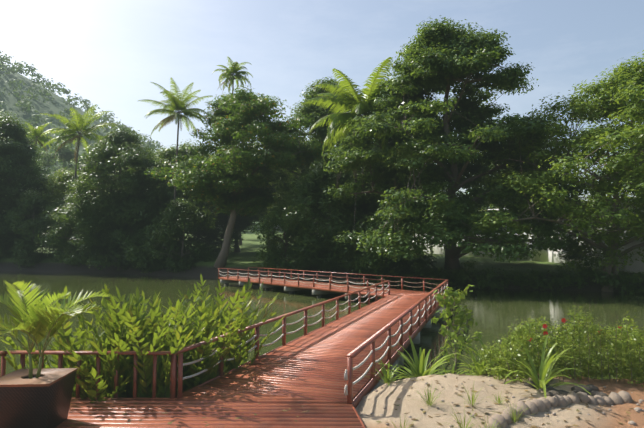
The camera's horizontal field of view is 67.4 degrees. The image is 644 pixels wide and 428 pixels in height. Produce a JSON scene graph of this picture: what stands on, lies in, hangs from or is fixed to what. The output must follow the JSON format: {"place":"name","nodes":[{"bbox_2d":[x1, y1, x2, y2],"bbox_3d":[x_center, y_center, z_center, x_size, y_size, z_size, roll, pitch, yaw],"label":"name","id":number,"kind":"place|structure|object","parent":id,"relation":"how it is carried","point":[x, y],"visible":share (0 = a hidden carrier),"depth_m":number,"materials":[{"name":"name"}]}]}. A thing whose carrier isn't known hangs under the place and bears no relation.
{"place":"outdoors","nodes":[
{"label":"outdoors","id":0,"kind":"place"},
{"bbox_2d":[0,66,643,427],"bbox_3d":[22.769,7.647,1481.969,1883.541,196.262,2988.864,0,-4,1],"label":"terrain","id":1,"kind":"structure","parent":0,"point":[380,398],"depth_m":11.08,"materials":[{"name":"beige sand"}]},
{"bbox_2d":[0,196,38,257],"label":"thicket tree","id":2,"kind":"object","parent":1,"relation":"on","point":[11,248],"depth_m":78.19,"materials":[{"name":"green plant"}]},
{"bbox_2d":[3,188,53,269],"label":"thicket tree","id":3,"kind":"object","parent":1,"relation":"on","point":[24,245],"depth_m":75.17,"materials":[{"name":"green plant"}]},
{"bbox_2d":[0,111,63,253],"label":"tree","id":4,"kind":"object","parent":1,"relation":"on","point":[17,143],"depth_m":79.62,"materials":[{"name":"green plant"}]},
{"bbox_2d":[25,122,58,196],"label":"palm","id":5,"kind":"object","parent":1,"relation":"on","point":[38,133],"depth_m":96.89,"materials":[{"name":"green plant"}]},
{"bbox_2d":[33,198,74,261],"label":"thicket tree","id":6,"kind":"object","parent":1,"relation":"on","point":[55,204],"depth_m":74.65,"materials":[{"name":"green plant"}]},
{"bbox_2d":[35,140,82,190],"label":"tree","id":7,"kind":"object","parent":1,"relation":"on","point":[69,154],"depth_m":193.50,"materials":[{"name":"green plant"}]},
{"bbox_2d":[28,167,99,250],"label":"tree","id":8,"kind":"object","parent":1,"relation":"on","point":[58,184],"depth_m":81.08,"materials":[{"name":"green plant"}]},
{"bbox_2d":[46,190,102,266],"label":"thicket tree","id":9,"kind":"object","parent":1,"relation":"on","point":[67,236],"depth_m":71.23,"materials":[{"name":"green plant"}]},
{"bbox_2d":[40,104,118,253],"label":"palm","id":10,"kind":"object","parent":1,"relation":"on","point":[79,126],"depth_m":74.87,"materials":[{"name":"green plant"}]},
{"bbox_2d":[54,135,80,162],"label":"dead palm fronds","id":11,"kind":"object","parent":10,"relation":"attached to","point":[73,139],"visible":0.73,"depth_m":74.18,"materials":[{"name":"green plant"}]},
{"bbox_2d":[0,50,162,186],"bbox_3d":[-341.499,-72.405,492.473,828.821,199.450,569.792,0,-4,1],"label":"forested hill","id":12,"kind":"structure","parent":1,"relation":"on","point":[27,107],"depth_m":384.29,"materials":[{"name":"green plant"}]},
{"bbox_2d":[70,156,118,191],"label":"tree","id":13,"kind":"object","parent":1,"relation":"on","point":[84,165],"visible":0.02,"depth_m":176.51,"materials":[{"name":"green plant"}]},
{"bbox_2d":[37,125,172,269],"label":"tree","id":14,"kind":"object","parent":1,"relation":"on","point":[117,143],"depth_m":67.22,"materials":[{"name":"green plant"}]},
{"bbox_2d":[87,153,166,200],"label":"tree","id":15,"kind":"object","parent":1,"relation":"on","point":[132,170],"depth_m":86.04,"materials":[{"name":"green plant"}]},
{"bbox_2d":[114,224,188,272],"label":"thicket tree","id":16,"kind":"object","parent":1,"relation":"on","point":[145,264],"depth_m":64.61,"materials":[{"name":"green plant"}]},
{"bbox_2d":[125,182,206,261],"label":"thicket tree","id":17,"kind":"object","parent":1,"relation":"on","point":[159,192],"depth_m":67.29,"materials":[{"name":"green plant"}]},
{"bbox_2d":[139,77,212,252],"bbox_3d":[-19.520,-5.414,64.755,9.026,24.530,9.199,0,-4,1],"label":"palm","id":18,"kind":"object","parent":1,"relation":"on","point":[170,109],"depth_m":65.00,"materials":[{"name":"green plant"}]},
{"bbox_2d":[156,115,182,130],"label":"dead palm fronds","id":19,"kind":"object","parent":18,"relation":"attached to","point":[167,120],"visible":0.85,"depth_m":64.18,"materials":[{"name":"beige plant"}]},
{"bbox_2d":[131,140,225,250],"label":"tree","id":20,"kind":"object","parent":1,"relation":"on","point":[165,156],"depth_m":72.89,"materials":[{"name":"green plant"}]},
{"bbox_2d":[141,197,218,272],"bbox_3d":[-18.367,2.904,63.566,10.055,10.520,8.012,0,-4,1],"label":"thicket tree","id":21,"kind":"object","parent":1,"relation":"on","point":[182,210],"depth_m":62.57,"materials":[{"name":"green plant"}]},
{"bbox_2d":[184,217,243,254],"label":"thicket tree","id":22,"kind":"object","parent":1,"relation":"on","point":[211,235],"depth_m":76.43,"materials":[{"name":"green plant"}]},
{"bbox_2d":[0,267,447,427],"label":"railing","id":23,"kind":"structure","parent":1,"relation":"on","point":[372,383],"depth_m":11.90,"materials":[{"name":"red wood"}]},
{"bbox_2d":[170,271,447,395],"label":"boardwalk ropes","id":24,"kind":"object","parent":23,"relation":"on","point":[345,373],"visible":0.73,"depth_m":14.32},
{"bbox_2d":[249,270,446,288],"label":"old boardwalk ropes","id":25,"kind":"object","parent":23,"relation":"attached to","point":[357,282],"visible":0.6,"depth_m":36.91,"materials":[{"name":"white"}]},
{"bbox_2d":[212,57,252,255],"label":"palm","id":26,"kind":"object","parent":1,"relation":"on","point":[236,69],"depth_m":77.33,"materials":[{"name":"green plant"}]},
{"bbox_2d":[195,145,280,251],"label":"tree","id":27,"kind":"object","parent":1,"relation":"on","point":[243,223],"depth_m":81.53,"materials":[{"name":"green plant"}]},
{"bbox_2d":[144,85,333,268],"bbox_3d":[-10.204,-4.402,60.809,23.505,22.755,18.707,0,-4,1],"label":"almond tree","id":28,"kind":"object","parent":1,"relation":"on","point":[232,114],"depth_m":58.17,"materials":[{"name":"green plant"}]},
{"bbox_2d":[239,134,311,254],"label":"tree","id":29,"kind":"object","parent":1,"relation":"on","point":[262,212],"depth_m":75.95,"materials":[{"name":"green plant"}]},
{"bbox_2d":[250,200,316,277],"bbox_3d":[-4.273,3.303,56.086,8.339,9.758,9.238,0,-4,1],"label":"thicket tree","id":30,"kind":"object","parent":1,"relation":"on","point":[269,261],"depth_m":54.79,"materials":[{"name":"green plant"}]},
{"bbox_2d":[256,76,384,222],"bbox_3d":[-0.085,-6.238,66.389,18.978,25.198,16.345,0,-4,1],"label":"tree","id":31,"kind":"object","parent":1,"relation":"on","point":[315,112],"depth_m":64.46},
{"bbox_2d":[280,160,372,272],"bbox_3d":[1.349,0.566,54.910,12.638,13.661,14.087,0,-4,1],"label":"bank bush","id":32,"kind":"object","parent":1,"relation":"on","point":[307,189],"depth_m":52.13,"materials":[{"name":"green plant"}]},
{"bbox_2d":[220,279,445,390],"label":"bridge supports","id":33,"kind":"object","parent":1,"relation":"on","point":[416,339],"depth_m":33.54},
{"bbox_2d":[353,298,443,405],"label":"boardwalk joists","id":34,"kind":"object","parent":33,"relation":"on","point":[385,362],"visible":0.03,"depth_m":12.21,"materials":[{"name":"brown wood"}]},
{"bbox_2d":[55,276,443,427],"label":"boardwalk deck boards","id":35,"kind":"object","parent":34,"relation":"on","point":[294,376],"visible":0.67,"depth_m":10.07,"materials":[{"name":"red wood"}]},
{"bbox_2d":[0,371,75,427],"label":"planter","id":36,"kind":"object","parent":35,"relation":"on","point":[36,407],"visible":0.8,"depth_m":7.61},
{"bbox_2d":[0,368,77,386],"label":"planter soil","id":37,"kind":"structure","parent":36,"relation":"on","point":[51,376],"depth_m":7.98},
{"bbox_2d":[0,280,109,378],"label":"potted palm","id":38,"kind":"object","parent":37,"relation":"in","point":[35,320],"depth_m":7.97,"materials":[{"name":"green plant"}]},
{"bbox_2d":[79,310,388,427],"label":"fallen leaves","id":39,"kind":"object","parent":35,"relation":"on","point":[129,420],"visible":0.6,"depth_m":8.61,"materials":[{"name":"brown plant"}]},
{"bbox_2d":[302,57,408,226],"bbox_3d":[5.087,-5.345,54.634,14.400,22.712,12.271,0,-4,1],"label":"palm","id":40,"kind":"object","parent":1,"relation":"on","point":[337,126],"depth_m":53.19,"materials":[{"name":"green plant"}]},
{"bbox_2d":[349,123,382,151],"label":"dead palm fronds","id":41,"kind":"object","parent":40,"relation":"attached to","point":[360,139],"visible":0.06,"depth_m":56.08,"materials":[{"name":"plant"}]},
{"bbox_2d":[334,207,436,285],"bbox_3d":[6.391,3.912,48.806,10.422,9.360,10.482,0,-4,1],"label":"thicket tree","id":42,"kind":"object","parent":1,"relation":"on","point":[372,264],"depth_m":47.91,"materials":[{"name":"green plant"}]},
{"bbox_2d":[339,139,436,246],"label":"tree","id":43,"kind":"object","parent":1,"relation":"on","point":[375,148],"depth_m":67.49,"materials":[{"name":"green plant"}]},
{"bbox_2d":[366,360,412,385],"bbox_3d":[1.509,3.619,11.076,1.126,0.568,0.960,0,-4,1],"label":"grassy plant","id":44,"kind":"object","parent":1,"relation":"on","point":[388,378],"visible":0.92,"depth_m":11.16,"materials":[{"name":"green plant"}]},
{"bbox_2d":[381,412,418,427],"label":"grass tuft","id":45,"kind":"object","parent":1,"relation":"on","point":[404,423],"visible":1,"depth_m":7.94,"materials":[{"name":"green plant"}]},
{"bbox_2d":[378,335,458,378],"bbox_3d":[2.306,3.711,11.876,2.153,1.216,2.240,0,-4,1],"label":"grassy plant","id":46,"kind":"object","parent":1,"relation":"on","point":[418,367],"visible":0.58,"depth_m":11.96,"materials":[{"name":"green plant"}]},
{"bbox_2d":[408,382,444,405],"bbox_3d":[1.992,3.413,9.195,0.812,0.458,0.788,0,-4,1],"label":"grass tuft","id":47,"kind":"object","parent":1,"relation":"on","point":[429,395],"visible":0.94,"depth_m":9.22,"materials":[{"name":"green plant"}]},
{"bbox_2d":[434,362,467,373],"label":"grass tuft","id":48,"kind":"object","parent":1,"relation":"on","point":[453,370],"visible":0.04,"depth_m":12.50,"materials":[{"name":"green plant"}]},
{"bbox_2d":[431,284,482,373],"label":"mangrove sapling","id":49,"kind":"object","parent":1,"relation":"on","point":[457,318],"depth_m":13.25,"materials":[{"name":"green plant"}]},
{"bbox_2d":[438,401,479,427],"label":"grass tuft","id":50,"kind":"object","parent":1,"relation":"on","point":[464,421],"visible":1,"depth_m":8.32,"materials":[{"name":"green plant"}]},
{"bbox_2d":[321,15,598,269],"bbox_3d":[13.181,-6.812,49.779,26.484,25.407,28.675,0,-4,1],"label":"tree","id":51,"kind":"object","parent":1,"relation":"on","point":[437,43],"depth_m":45.41,"materials":[{"name":"green plant"}]},
{"bbox_2d":[460,385,490,405],"bbox_3d":[2.846,3.430,9.143,0.742,0.444,0.863,2,-5,-32],"label":"grass tuft","id":52,"kind":"object","parent":1,"relation":"on","point":[473,396],"visible":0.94,"depth_m":9.22,"materials":[{"name":"green plant"}]},
{"bbox_2d":[450,348,503,375],"bbox_3d":[3.806,3.636,11.947,1.391,0.749,1.679,0,-4,1],"label":"grassy plant","id":53,"kind":"object","parent":1,"relation":"on","point":[479,368],"visible":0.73,"depth_m":11.86,"materials":[{"name":"green plant"}]},
{"bbox_2d":[474,414,505,427],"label":"grass tuft","id":54,"kind":"object","parent":1,"relation":"on","point":[489,426],"visible":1,"depth_m":8.14,"materials":[{"name":"green plant"}]},
{"bbox_2d":[456,332,531,381],"bbox_3d":[4.368,3.710,11.986,2.384,1.451,2.047,2,-5,-33],"label":"grassy plant","id":55,"kind":"object","parent":1,"relation":"on","point":[476,352],"visible":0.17,"depth_m":12.15,"materials":[{"name":"green plant"}]},
{"bbox_2d":[487,391,507,403],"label":"grass tuft","id":56,"kind":"object","parent":1,"relation":"on","point":[498,401],"visible":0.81,"depth_m":9.42,"materials":[{"name":"green plant"}]},
{"bbox_2d":[368,374,643,427],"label":"fallen leaves","id":57,"kind":"object","parent":1,"relation":"on","point":[577,410],"visible":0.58,"depth_m":9.30,"materials":[{"name":"brown plant"}]},
{"bbox_2d":[491,396,531,423],"bbox_3d":[3.354,3.503,8.667,0.862,0.434,0.795,0,-4,1],"label":"grass tuft","id":58,"kind":"object","parent":1,"relation":"on","point":[514,419],"visible":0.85,"depth_m":8.56,"materials":[{"name":"green plant"}]},
{"bbox_2d":[392,258,643,293],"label":"bank foliage","id":59,"kind":"object","parent":1,"relation":"on","point":[458,277],"visible":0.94,"depth_m":42.58,"materials":[{"name":"green plant"}]},
{"bbox_2d":[467,153,569,209],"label":"tree","id":60,"kind":"object","parent":1,"relation":"on","point":[491,207],"depth_m":79.04,"materials":[{"name":"green plant"}]},
{"bbox_2d":[410,196,643,261],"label":"house walls","id":61,"kind":"structure","parent":1,"relation":"on","point":[543,257],"depth_m":60.48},
{"bbox_2d":[481,335,590,397],"bbox_3d":[4.585,3.267,10.330,2.217,1.052,2.058,0,-4,1],"label":"crinum","id":62,"kind":"object","parent":1,"relation":"on","point":[546,371],"visible":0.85,"depth_m":10.46,"materials":[{"name":"green plant"}]},
{"bbox_2d":[467,50,643,291],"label":"tree","id":63,"kind":"object","parent":1,"relation":"on","point":[627,92],"depth_m":38.98,"materials":[{"name":"green plant"}]},
{"bbox_2d":[467,304,643,386],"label":"hedge","id":64,"kind":"object","parent":1,"relation":"on","point":[621,347],"depth_m":11.33,"materials":[{"name":"green plant"}]},
{"bbox_2d":[527,318,621,341],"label":"red flowers","id":65,"kind":"object","parent":64,"relation":"attached to","point":[545,326],"visible":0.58,"depth_m":11.62,"materials":[{"name":"red plant"}]},
{"bbox_2d":[482,391,632,427],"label":"stone edging","id":66,"kind":"object","parent":1,"relation":"on","point":[536,406],"visible":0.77,"depth_m":9.37,"materials":[{"name":"grey stone"}]},
{"bbox_2d":[524,381,608,402],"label":"rocks","id":67,"kind":"object","parent":1,"relation":"on","point":[593,390],"visible":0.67,"depth_m":10.30,"materials":[{"name":"grey stone"}]},
{"bbox_2d":[516,117,643,285],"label":"tree","id":68,"kind":"object","parent":1,"relation":"on","point":[581,249],"depth_m":40.89,"materials":[{"name":"green plant"}]},
{"bbox_2d":[548,237,643,272],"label":"building","id":69,"kind":"structure","parent":1,"relation":"on","point":[636,266],"depth_m":45.12,"materials":[{"name":"white paint"}]},
{"bbox_2d":[585,123,642,199],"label":"tree","id":70,"kind":"object","parent":1,"relation":"on","point":[604,174],"depth_m":69.04,"materials":[{"name":"green plant"}]},
{"bbox_2d":[0,271,643,390],"bbox_3d":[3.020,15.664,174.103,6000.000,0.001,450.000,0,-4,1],"label":"lagoon water","id":71,"kind":"structure","parent":0,"point":[503,308],"depth_m":31.29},
{"bbox_2d":[0,274,283,402],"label":"fern shrubs","id":72,"kind":"object","parent":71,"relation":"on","point":[123,367],"depth_m":10.49,"materials":[{"name":"green plant"}]},
{"bbox_2d":[224,283,420,348],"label":"bridge supports","id":73,"kind":"object","parent":71,"relation":"in","point":[290,292],"visible":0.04,"depth_m":37.87,"materials":[{"name":"concrete"}]},
{"bbox_2d":[0,0,643,207],"label":"sky","id":74,"kind":"structure","parent":0,"point":[108,53],"materials":[{"name":"blue"}]}
]}

